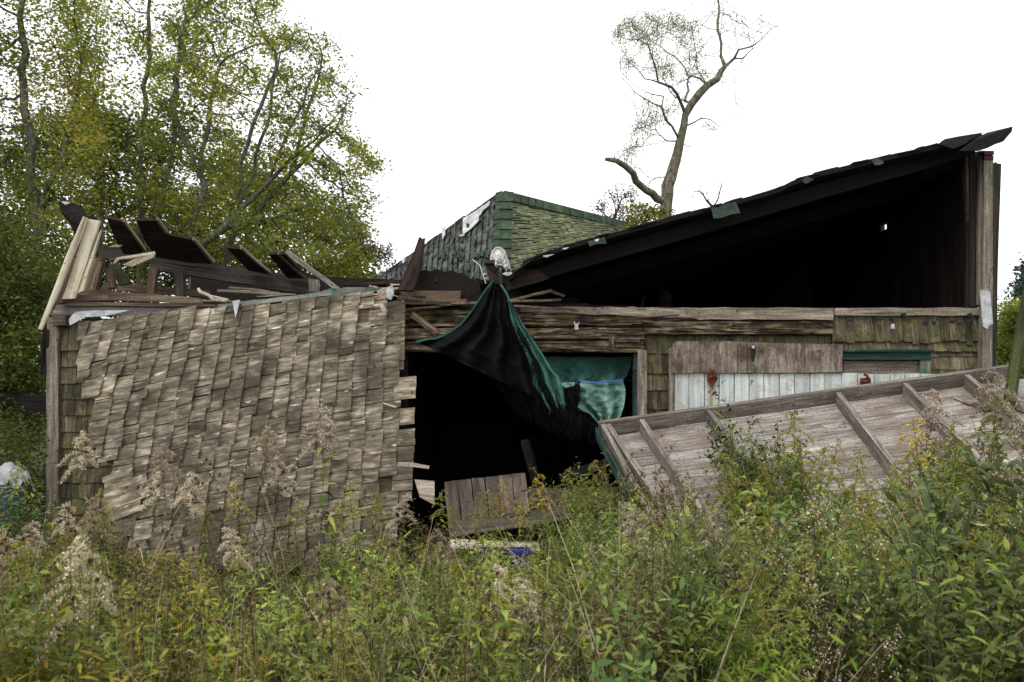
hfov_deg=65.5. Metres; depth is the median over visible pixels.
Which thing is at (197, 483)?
knapweed
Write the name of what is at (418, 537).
knapweed
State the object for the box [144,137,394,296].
oak tree
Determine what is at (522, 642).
goldenrod
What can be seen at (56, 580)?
knapweed
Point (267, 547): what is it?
knapweed
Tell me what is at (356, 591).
knapweed
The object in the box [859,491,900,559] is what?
goldenrod
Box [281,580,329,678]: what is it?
goldenrod
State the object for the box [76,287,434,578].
shingle wall panel
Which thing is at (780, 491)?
leafy weed
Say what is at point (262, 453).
goldenrod
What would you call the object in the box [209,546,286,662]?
knapweed
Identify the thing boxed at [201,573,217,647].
goldenrod
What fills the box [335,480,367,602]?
goldenrod
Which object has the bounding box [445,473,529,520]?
board ramp
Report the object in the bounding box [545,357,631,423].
faded tarp
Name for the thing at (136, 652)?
knapweed
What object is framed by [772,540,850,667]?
brown seeded weed
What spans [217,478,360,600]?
dry stalk
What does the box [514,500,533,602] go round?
goldenrod
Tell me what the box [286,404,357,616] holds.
goldenrod
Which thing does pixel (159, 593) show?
knapweed
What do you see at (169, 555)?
yellowing bush
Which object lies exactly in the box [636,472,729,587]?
brown seeded weed
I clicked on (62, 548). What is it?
goldenrod
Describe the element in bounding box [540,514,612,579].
aster
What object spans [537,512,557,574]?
goldenrod
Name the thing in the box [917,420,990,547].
goldenrod
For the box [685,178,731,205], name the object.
bare sapling
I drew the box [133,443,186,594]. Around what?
goldenrod
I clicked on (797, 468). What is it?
goldenrod
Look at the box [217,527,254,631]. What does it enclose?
goldenrod
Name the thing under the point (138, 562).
knapweed
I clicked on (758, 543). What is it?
goldenrod
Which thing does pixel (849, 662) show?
brown seeded weed
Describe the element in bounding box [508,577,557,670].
goldenrod
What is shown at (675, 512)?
leafy weed
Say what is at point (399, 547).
goldenrod
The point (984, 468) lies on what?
broad leaved weed
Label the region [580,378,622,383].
cord
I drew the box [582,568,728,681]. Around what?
leafy weed
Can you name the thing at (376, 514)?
goldenrod
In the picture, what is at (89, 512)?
goldenrod
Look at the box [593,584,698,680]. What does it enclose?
brown seeded weed
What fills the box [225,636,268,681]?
goldenrod
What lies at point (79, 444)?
goldenrod
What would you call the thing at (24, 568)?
goldenrod
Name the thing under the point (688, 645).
feathery weed
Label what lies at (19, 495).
dark bin
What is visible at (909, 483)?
goldenrod
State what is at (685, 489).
burr weed
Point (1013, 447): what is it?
leafy weed
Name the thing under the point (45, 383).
distant woods
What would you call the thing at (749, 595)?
goldenrod
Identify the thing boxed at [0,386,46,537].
bramble bush
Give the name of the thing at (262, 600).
goldenrod
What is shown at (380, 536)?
goldenrod
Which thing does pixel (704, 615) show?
feathery weed
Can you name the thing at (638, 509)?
goldenrod
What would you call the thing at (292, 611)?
goldenrod
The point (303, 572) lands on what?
knapweed
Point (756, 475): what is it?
feathery weed
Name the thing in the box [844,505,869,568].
goldenrod
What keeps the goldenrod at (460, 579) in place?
on the ground at (225, 568)
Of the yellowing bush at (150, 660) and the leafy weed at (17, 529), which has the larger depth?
the leafy weed at (17, 529)
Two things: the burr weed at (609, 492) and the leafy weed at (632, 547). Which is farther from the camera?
the burr weed at (609, 492)
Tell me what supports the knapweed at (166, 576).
on the ground at (225, 568)
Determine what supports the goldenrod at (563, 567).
on the ground at (225, 568)
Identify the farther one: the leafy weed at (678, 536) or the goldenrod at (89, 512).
the goldenrod at (89, 512)
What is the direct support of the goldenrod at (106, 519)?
on the ground at (225, 568)
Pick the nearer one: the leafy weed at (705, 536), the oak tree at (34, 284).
the leafy weed at (705, 536)
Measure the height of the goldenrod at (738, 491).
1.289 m
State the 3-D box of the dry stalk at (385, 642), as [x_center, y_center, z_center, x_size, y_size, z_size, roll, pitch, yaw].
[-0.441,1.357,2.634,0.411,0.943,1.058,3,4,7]
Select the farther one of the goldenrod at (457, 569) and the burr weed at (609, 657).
the goldenrod at (457, 569)
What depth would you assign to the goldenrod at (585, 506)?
5.81 m
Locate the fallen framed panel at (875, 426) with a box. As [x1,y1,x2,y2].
[595,364,1023,650]
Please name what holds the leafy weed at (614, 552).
on the ground at (225, 568)
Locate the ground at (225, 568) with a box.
[13,416,984,681]
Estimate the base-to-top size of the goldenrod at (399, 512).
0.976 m
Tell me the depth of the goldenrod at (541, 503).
5.80 m
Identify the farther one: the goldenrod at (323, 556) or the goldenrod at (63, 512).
the goldenrod at (323, 556)
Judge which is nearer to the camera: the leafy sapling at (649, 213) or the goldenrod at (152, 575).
the goldenrod at (152, 575)
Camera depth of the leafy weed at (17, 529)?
6.20 m
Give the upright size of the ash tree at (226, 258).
9.748 m
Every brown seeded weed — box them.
[89,513,142,599]
[212,571,242,615]
[258,572,324,681]
[346,619,420,679]
[360,554,410,610]
[543,516,730,681]
[575,510,655,564]
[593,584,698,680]
[604,506,693,575]
[609,514,764,680]
[611,508,702,580]
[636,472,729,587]
[680,524,744,611]
[693,506,823,681]
[709,501,794,603]
[740,489,937,681]
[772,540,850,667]
[937,418,1023,531]
[960,493,1023,579]
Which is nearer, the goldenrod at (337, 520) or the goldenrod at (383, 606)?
the goldenrod at (383, 606)
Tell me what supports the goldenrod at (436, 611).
on the ground at (225, 568)
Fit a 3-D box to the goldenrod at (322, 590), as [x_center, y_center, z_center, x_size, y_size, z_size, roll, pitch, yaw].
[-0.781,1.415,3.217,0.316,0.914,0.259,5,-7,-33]
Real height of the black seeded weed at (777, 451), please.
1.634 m
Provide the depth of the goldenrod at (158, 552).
6.61 m
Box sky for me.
[0,0,1023,390]
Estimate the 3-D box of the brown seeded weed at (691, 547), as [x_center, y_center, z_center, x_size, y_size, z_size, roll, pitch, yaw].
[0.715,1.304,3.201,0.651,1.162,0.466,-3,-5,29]
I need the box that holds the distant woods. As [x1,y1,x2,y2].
[0,304,984,434]
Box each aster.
[319,602,414,681]
[395,555,470,678]
[448,533,476,580]
[455,622,589,681]
[475,610,553,681]
[530,465,604,545]
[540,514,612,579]
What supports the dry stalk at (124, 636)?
on the ground at (225, 568)
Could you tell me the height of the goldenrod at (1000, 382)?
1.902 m
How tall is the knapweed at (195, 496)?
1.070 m
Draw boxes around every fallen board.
[448,502,599,537]
[449,539,539,550]
[521,439,541,487]
[521,487,618,509]
[558,459,609,483]
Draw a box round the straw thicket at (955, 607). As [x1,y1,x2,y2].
[1,455,1023,681]
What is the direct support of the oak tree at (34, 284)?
on the ground at (225, 568)
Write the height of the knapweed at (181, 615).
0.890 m
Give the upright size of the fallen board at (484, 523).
0.343 m
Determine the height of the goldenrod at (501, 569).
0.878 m
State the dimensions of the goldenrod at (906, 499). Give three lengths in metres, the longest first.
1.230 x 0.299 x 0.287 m
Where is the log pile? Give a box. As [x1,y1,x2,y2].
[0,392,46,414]
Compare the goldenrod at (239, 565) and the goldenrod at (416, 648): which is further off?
the goldenrod at (239, 565)
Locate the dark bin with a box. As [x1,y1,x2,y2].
[0,482,26,539]
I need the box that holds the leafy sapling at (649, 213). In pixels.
[616,199,677,307]
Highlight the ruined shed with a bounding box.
[38,126,1012,567]
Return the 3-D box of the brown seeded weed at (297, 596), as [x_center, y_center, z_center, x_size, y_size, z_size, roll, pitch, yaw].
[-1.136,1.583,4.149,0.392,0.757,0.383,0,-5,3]
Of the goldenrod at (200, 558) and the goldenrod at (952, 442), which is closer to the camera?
the goldenrod at (952, 442)
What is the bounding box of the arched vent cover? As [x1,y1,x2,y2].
[490,247,510,270]
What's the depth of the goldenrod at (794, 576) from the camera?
2.47 m
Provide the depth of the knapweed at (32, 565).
3.13 m
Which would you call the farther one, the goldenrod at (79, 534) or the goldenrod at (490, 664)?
the goldenrod at (79, 534)
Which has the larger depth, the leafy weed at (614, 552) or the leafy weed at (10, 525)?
the leafy weed at (10, 525)
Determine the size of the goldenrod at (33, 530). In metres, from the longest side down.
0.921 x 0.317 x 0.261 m
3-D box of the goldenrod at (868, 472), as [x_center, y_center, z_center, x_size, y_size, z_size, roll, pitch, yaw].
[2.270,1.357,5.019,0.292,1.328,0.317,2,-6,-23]
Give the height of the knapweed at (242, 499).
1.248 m
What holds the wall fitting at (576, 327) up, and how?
attached to the ruined shed
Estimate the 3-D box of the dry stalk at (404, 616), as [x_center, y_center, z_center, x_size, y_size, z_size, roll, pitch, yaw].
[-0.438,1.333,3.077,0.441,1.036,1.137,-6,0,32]
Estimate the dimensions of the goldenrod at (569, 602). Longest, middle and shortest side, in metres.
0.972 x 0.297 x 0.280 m
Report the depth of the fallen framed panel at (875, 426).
7.01 m
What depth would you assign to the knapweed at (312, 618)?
2.41 m
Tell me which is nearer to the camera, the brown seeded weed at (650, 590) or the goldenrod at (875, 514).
the brown seeded weed at (650, 590)
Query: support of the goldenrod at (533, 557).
on the ground at (225, 568)
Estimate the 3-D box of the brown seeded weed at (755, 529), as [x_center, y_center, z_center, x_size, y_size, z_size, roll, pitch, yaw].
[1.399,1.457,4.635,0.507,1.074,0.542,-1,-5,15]
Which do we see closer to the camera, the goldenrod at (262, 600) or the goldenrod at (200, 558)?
the goldenrod at (262, 600)
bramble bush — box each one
[0,366,46,458]
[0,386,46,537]
[0,394,56,543]
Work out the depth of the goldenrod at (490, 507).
6.19 m
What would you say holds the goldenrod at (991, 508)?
on the ground at (225, 568)
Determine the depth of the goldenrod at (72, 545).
4.70 m
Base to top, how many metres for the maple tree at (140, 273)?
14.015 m
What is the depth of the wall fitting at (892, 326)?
7.96 m
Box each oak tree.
[0,87,234,325]
[0,176,70,411]
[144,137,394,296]
[986,291,1023,383]
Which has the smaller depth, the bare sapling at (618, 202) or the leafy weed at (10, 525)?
the leafy weed at (10, 525)
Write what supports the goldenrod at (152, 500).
on the ground at (225, 568)
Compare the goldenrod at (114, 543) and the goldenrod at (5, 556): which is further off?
the goldenrod at (114, 543)
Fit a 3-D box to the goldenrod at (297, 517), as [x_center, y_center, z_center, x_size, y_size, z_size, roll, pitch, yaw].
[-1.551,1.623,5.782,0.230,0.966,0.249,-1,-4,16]
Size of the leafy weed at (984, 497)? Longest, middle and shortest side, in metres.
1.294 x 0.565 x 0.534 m
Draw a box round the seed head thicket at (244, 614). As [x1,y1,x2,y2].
[0,453,1023,681]
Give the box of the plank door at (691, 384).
[668,341,934,427]
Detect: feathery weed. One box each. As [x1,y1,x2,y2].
[464,589,523,679]
[471,647,537,681]
[594,519,723,681]
[616,636,692,681]
[625,527,806,681]
[634,602,747,681]
[716,416,804,540]
[753,441,868,575]
[839,509,929,681]
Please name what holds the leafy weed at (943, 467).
on the ground at (225, 568)
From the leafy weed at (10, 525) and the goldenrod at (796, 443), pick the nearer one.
the goldenrod at (796, 443)
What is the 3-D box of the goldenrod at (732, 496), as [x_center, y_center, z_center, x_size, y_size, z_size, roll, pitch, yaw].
[1.315,1.290,4.287,0.388,1.383,0.366,-18,-7,36]
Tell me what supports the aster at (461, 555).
on the ground at (225, 568)
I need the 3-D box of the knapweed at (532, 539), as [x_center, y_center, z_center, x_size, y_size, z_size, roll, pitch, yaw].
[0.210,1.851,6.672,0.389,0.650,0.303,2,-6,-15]
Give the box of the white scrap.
[1017,379,1023,405]
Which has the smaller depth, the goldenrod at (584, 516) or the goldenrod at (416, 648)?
the goldenrod at (416, 648)
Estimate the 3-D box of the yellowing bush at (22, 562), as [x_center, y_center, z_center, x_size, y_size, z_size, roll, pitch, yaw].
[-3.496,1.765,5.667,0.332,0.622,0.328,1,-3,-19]
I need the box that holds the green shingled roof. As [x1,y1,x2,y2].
[376,190,633,306]
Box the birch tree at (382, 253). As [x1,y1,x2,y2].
[308,217,398,278]
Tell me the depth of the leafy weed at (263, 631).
3.32 m
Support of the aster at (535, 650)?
on the ground at (225, 568)
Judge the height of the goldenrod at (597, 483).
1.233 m
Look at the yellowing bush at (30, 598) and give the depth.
4.47 m
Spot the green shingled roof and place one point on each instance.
(519, 229)
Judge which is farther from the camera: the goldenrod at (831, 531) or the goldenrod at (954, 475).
the goldenrod at (954, 475)
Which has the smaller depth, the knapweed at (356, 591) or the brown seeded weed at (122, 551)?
the knapweed at (356, 591)
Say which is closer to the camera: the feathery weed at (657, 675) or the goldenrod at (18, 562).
the feathery weed at (657, 675)
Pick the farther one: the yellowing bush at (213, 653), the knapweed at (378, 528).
the knapweed at (378, 528)
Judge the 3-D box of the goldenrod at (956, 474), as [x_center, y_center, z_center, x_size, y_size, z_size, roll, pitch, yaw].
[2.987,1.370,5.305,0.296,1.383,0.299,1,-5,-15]
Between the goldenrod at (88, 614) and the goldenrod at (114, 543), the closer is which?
the goldenrod at (88, 614)
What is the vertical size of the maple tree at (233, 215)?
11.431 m
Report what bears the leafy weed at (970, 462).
on the ground at (225, 568)
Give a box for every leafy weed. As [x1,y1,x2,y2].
[0,476,25,555]
[0,478,57,562]
[2,612,63,680]
[220,593,294,681]
[261,532,303,594]
[551,504,652,659]
[558,462,614,533]
[559,485,620,558]
[573,511,643,586]
[577,542,699,648]
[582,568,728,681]
[601,512,752,679]
[633,524,717,636]
[647,479,712,558]
[657,519,826,681]
[674,469,876,681]
[702,437,767,539]
[720,466,810,535]
[769,537,913,681]
[795,514,974,681]
[812,496,966,681]
[847,522,961,677]
[851,523,1023,681]
[856,484,1023,681]
[863,492,991,673]
[880,444,979,579]
[886,437,1000,507]
[924,445,983,495]
[931,472,1018,569]
[965,460,1023,543]
[967,486,1023,590]
[977,413,1023,549]
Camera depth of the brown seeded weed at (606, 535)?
4.87 m
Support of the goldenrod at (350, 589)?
on the ground at (225, 568)
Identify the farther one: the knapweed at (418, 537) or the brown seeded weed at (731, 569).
the knapweed at (418, 537)
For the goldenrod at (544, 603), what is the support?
on the ground at (225, 568)
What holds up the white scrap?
on the fallen framed panel at (875, 426)
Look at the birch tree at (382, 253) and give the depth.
19.98 m
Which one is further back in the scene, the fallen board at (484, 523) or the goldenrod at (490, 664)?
the fallen board at (484, 523)
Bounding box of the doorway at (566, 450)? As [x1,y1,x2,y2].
[512,429,577,505]
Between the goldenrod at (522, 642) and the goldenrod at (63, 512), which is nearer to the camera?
the goldenrod at (522, 642)
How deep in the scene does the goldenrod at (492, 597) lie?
2.71 m
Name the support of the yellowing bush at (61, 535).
on the ground at (225, 568)
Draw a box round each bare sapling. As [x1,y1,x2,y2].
[590,181,642,219]
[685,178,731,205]
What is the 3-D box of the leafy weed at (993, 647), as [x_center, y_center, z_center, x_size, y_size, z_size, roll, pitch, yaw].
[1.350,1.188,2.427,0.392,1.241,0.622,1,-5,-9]
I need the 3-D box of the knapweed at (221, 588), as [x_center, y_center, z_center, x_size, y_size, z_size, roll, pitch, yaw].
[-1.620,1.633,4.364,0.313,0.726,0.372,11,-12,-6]
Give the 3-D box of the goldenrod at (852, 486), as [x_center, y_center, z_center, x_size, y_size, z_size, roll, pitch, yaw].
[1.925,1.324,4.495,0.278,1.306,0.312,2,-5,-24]
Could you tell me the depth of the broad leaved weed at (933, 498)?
3.67 m
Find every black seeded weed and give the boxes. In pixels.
[699,385,780,505]
[738,404,812,505]
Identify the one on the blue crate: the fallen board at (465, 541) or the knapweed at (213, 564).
the fallen board at (465, 541)
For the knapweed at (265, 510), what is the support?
on the ground at (225, 568)
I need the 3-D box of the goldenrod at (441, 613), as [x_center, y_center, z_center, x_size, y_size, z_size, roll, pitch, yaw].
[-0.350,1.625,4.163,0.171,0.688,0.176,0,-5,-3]
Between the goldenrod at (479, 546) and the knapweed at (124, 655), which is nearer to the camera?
the knapweed at (124, 655)
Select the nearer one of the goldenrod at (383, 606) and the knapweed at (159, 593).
the goldenrod at (383, 606)
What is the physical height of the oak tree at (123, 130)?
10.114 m
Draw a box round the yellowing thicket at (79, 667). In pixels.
[0,484,1023,681]
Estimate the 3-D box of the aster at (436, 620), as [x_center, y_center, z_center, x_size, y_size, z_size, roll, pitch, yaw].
[-0.378,1.500,3.679,0.349,0.875,0.529,4,3,14]
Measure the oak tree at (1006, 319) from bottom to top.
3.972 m
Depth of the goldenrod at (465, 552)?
6.58 m
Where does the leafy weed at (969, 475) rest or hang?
on the ground at (225, 568)
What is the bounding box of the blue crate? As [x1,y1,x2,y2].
[472,547,531,584]
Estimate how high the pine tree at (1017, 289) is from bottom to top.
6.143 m
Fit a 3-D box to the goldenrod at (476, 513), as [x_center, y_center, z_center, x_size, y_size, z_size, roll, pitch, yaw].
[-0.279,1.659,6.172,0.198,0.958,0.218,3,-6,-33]
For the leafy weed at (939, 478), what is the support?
on the ground at (225, 568)
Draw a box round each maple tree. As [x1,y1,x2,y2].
[0,0,147,499]
[37,0,273,302]
[127,0,385,296]
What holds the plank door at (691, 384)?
attached to the ruined shed
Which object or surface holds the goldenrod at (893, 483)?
on the ground at (225, 568)
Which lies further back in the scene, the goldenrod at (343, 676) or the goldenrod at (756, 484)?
the goldenrod at (756, 484)
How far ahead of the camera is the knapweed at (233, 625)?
2.93 m
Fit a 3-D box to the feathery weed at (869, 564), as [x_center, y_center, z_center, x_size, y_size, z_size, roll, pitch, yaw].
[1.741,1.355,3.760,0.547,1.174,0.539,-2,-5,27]
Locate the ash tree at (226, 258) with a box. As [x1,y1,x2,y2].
[221,15,392,264]
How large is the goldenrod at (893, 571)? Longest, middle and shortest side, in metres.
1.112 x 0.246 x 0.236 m
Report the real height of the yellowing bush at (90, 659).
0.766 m
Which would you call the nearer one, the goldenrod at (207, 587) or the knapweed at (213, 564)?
the knapweed at (213, 564)
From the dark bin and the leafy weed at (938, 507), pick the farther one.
the dark bin
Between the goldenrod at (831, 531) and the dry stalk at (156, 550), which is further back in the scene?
the dry stalk at (156, 550)
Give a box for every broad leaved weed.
[870,466,982,675]
[912,481,1007,678]
[916,443,987,522]
[928,437,1010,488]
[931,432,999,456]
[933,516,1023,681]
[945,444,1023,610]
[977,455,1023,603]
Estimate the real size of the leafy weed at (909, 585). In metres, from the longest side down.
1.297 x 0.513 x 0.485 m
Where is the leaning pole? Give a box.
[1003,288,1023,404]
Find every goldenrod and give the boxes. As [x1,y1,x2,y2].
[0,461,31,593]
[0,527,19,628]
[0,529,16,585]
[0,537,49,657]
[0,555,5,583]
[2,537,28,618]
[8,520,50,600]
[26,533,118,681]
[42,563,118,681]
[47,502,81,594]
[50,528,72,588]
[55,540,90,584]
[56,429,98,556]
[57,593,98,681]
[69,521,92,574]
[71,496,120,610]
[81,488,121,631]
[88,559,125,659]
[105,527,128,589]
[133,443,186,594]
[138,470,174,600]
[142,562,160,601]
[148,587,169,679]
[151,543,164,580]
[172,472,204,597]
[187,503,219,605]
[189,544,210,587]
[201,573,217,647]
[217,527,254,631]
[223,483,254,614]
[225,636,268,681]
[227,545,252,639]
[233,424,285,600]
[244,586,270,635]
[259,456,301,599]
[275,600,309,671]
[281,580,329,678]
[282,498,310,608]
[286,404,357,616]
[300,578,363,680]
[309,612,375,681]
[316,544,330,593]
[323,508,348,605]
[323,563,402,681]
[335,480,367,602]
[335,571,364,652]
[365,493,389,573]
[365,564,399,663]
[367,487,392,563]
[373,531,392,562]
[384,493,417,558]
[385,535,408,640]
[404,617,431,681]
[406,536,436,637]
[426,528,468,679]
[426,596,459,677]
[430,489,454,575]
[432,588,451,676]
[443,502,468,605]
[449,555,464,615]
[451,535,522,681]
[451,559,471,618]
[456,534,472,582]
[458,612,483,681]
[461,492,489,587]
[465,621,525,681]
[472,563,517,670]
[476,533,494,574]
[479,489,502,566]
[485,626,518,673]
[490,481,522,592]
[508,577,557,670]
[510,563,528,608]
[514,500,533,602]
[514,621,540,680]
[519,474,556,607]
[521,550,551,658]
[527,589,563,680]
[535,532,559,596]
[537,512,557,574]
[545,571,586,680]
[552,467,582,557]
[552,547,565,617]
[553,550,583,677]
[556,551,589,680]
[559,559,597,681]
[564,498,593,541]
[570,478,610,549]
[570,491,593,566]
[573,460,611,552]
[579,542,603,681]
[610,502,661,591]
[614,511,651,574]
[623,484,654,569]
[647,523,683,584]
[709,455,774,660]
[709,459,758,612]
[722,527,792,681]
[726,525,811,674]
[734,480,787,680]
[735,450,783,633]
[749,466,790,564]
[754,541,789,587]
[754,541,822,681]
[769,447,813,501]
[773,438,821,568]
[775,412,824,567]
[791,508,824,560]
[797,445,847,576]
[797,499,863,672]
[806,437,847,562]
[823,558,879,681]
[833,460,877,588]
[842,488,926,680]
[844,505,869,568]
[847,450,880,594]
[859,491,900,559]
[876,538,947,681]
[878,486,905,542]
[881,513,904,552]
[882,476,899,491]
[885,417,944,559]
[885,481,928,578]
[891,459,932,607]
[892,476,925,547]
[901,451,984,576]
[911,386,966,493]
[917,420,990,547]
[940,445,976,496]
[941,436,982,501]
[947,465,983,515]
[957,503,1023,628]
[962,392,1023,532]
[968,367,1023,512]
[971,472,1023,679]
[986,443,1022,506]
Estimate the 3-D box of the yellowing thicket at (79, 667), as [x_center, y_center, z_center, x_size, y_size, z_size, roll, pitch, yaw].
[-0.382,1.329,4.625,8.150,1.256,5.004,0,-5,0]
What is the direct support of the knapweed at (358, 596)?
on the ground at (225, 568)
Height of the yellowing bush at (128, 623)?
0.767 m
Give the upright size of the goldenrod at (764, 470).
1.354 m
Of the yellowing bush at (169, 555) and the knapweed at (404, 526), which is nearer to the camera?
the yellowing bush at (169, 555)
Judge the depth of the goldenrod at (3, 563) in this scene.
3.63 m
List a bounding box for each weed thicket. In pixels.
[0,459,1023,681]
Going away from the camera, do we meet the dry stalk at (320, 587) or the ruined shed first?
the dry stalk at (320, 587)
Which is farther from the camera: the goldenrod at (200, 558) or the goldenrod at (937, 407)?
the goldenrod at (200, 558)
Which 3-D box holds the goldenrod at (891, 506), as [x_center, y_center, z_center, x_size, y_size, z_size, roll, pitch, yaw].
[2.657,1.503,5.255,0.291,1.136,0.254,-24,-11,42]
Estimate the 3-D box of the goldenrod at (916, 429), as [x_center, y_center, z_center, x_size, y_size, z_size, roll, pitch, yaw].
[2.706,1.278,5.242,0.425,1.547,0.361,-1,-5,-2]
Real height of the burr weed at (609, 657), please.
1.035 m
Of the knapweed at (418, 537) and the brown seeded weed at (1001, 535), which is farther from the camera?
the knapweed at (418, 537)
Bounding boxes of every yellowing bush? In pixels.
[0,610,78,681]
[2,545,46,611]
[4,563,67,651]
[42,511,79,586]
[56,657,119,681]
[86,604,158,681]
[90,623,186,681]
[108,584,174,679]
[134,547,215,681]
[143,546,195,603]
[148,589,227,681]
[173,583,253,681]
[177,591,217,613]
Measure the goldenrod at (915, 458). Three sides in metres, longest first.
1.441 x 0.331 x 0.325 m
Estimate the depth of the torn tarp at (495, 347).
7.80 m
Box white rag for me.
[0,462,33,490]
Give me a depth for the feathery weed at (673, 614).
2.97 m
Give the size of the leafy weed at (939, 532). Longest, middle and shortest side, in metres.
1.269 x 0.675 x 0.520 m
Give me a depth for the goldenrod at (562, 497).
5.84 m
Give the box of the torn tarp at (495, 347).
[416,281,626,445]
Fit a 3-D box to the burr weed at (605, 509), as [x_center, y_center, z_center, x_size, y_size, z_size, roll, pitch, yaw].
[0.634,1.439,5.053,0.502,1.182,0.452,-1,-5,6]
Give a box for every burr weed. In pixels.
[530,554,676,681]
[571,471,649,567]
[594,438,677,571]
[614,443,710,544]
[649,460,735,570]
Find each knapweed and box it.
[0,562,67,658]
[5,548,70,614]
[22,557,98,633]
[42,619,137,681]
[52,552,144,664]
[111,573,191,675]
[111,635,139,674]
[112,561,193,615]
[120,559,221,681]
[120,571,202,619]
[122,601,213,681]
[161,488,220,580]
[162,554,234,647]
[177,453,253,628]
[203,570,249,655]
[204,463,285,606]
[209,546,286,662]
[217,600,298,681]
[247,493,327,583]
[255,512,353,640]
[257,605,326,681]
[292,559,319,597]
[301,566,368,651]
[328,569,383,658]
[333,495,391,561]
[341,542,387,573]
[354,510,401,554]
[388,512,423,561]
[392,548,547,681]
[398,524,439,579]
[517,522,562,564]
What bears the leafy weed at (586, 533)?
on the ground at (225, 568)
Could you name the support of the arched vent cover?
attached to the ruined shed
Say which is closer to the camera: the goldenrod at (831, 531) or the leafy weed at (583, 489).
the goldenrod at (831, 531)
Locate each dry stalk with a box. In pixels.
[85,584,158,679]
[106,557,170,681]
[120,487,192,630]
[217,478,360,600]
[237,516,438,681]
[251,592,373,681]
[275,520,388,669]
[363,560,397,681]
[482,480,867,679]
[512,460,690,606]
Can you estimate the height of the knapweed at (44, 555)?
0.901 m
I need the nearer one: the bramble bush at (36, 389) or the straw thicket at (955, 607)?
the straw thicket at (955, 607)
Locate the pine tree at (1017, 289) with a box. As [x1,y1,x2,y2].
[997,252,1023,315]
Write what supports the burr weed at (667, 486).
on the ground at (225, 568)
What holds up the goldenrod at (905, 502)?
on the ground at (225, 568)
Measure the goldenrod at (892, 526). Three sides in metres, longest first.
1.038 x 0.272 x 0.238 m
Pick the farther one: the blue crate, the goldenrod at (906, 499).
the blue crate
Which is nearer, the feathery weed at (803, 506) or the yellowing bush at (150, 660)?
the yellowing bush at (150, 660)
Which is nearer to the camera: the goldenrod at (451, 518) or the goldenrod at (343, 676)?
the goldenrod at (343, 676)
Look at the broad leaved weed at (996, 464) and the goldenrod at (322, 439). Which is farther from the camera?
the goldenrod at (322, 439)
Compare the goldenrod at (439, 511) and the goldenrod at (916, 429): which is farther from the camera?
the goldenrod at (439, 511)
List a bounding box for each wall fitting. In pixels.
[574,321,578,329]
[889,320,895,328]
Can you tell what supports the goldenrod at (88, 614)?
on the ground at (225, 568)
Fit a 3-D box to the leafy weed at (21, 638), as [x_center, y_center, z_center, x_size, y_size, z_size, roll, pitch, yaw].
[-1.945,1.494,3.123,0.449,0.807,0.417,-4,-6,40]
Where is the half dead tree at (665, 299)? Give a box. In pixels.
[604,0,777,307]
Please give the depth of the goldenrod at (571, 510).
6.60 m
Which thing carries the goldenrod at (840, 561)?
on the ground at (225, 568)
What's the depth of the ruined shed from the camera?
8.24 m
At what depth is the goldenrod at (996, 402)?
5.34 m
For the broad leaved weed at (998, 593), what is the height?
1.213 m
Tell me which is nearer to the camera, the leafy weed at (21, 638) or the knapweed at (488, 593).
the knapweed at (488, 593)
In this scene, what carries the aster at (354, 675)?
on the ground at (225, 568)
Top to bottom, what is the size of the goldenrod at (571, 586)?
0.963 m
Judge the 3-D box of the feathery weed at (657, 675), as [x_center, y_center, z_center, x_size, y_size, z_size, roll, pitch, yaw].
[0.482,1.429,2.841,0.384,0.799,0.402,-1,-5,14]
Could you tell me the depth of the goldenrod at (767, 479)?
5.32 m
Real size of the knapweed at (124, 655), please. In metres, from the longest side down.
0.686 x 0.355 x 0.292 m
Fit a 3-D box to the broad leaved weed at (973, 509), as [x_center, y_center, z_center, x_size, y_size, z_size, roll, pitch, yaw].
[2.230,1.324,3.943,0.581,1.242,0.434,7,-11,-40]
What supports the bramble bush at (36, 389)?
on the ground at (225, 568)
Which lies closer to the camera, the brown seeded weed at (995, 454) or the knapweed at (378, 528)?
the brown seeded weed at (995, 454)
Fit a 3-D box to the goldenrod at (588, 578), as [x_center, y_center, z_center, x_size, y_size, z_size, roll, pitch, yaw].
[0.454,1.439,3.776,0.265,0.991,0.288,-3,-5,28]
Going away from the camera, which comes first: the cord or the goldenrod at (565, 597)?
the goldenrod at (565, 597)
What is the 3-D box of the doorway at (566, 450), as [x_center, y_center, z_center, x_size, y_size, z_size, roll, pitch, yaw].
[0.542,1.972,13.223,1.958,1.931,1.680,0,-5,0]
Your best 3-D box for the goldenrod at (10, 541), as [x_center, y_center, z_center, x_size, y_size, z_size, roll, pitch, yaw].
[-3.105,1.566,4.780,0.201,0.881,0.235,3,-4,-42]
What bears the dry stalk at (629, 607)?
on the ground at (225, 568)
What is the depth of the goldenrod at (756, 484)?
4.19 m
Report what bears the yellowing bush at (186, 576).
on the ground at (225, 568)
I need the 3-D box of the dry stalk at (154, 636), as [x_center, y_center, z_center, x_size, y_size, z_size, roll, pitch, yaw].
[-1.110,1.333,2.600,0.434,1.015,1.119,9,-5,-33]

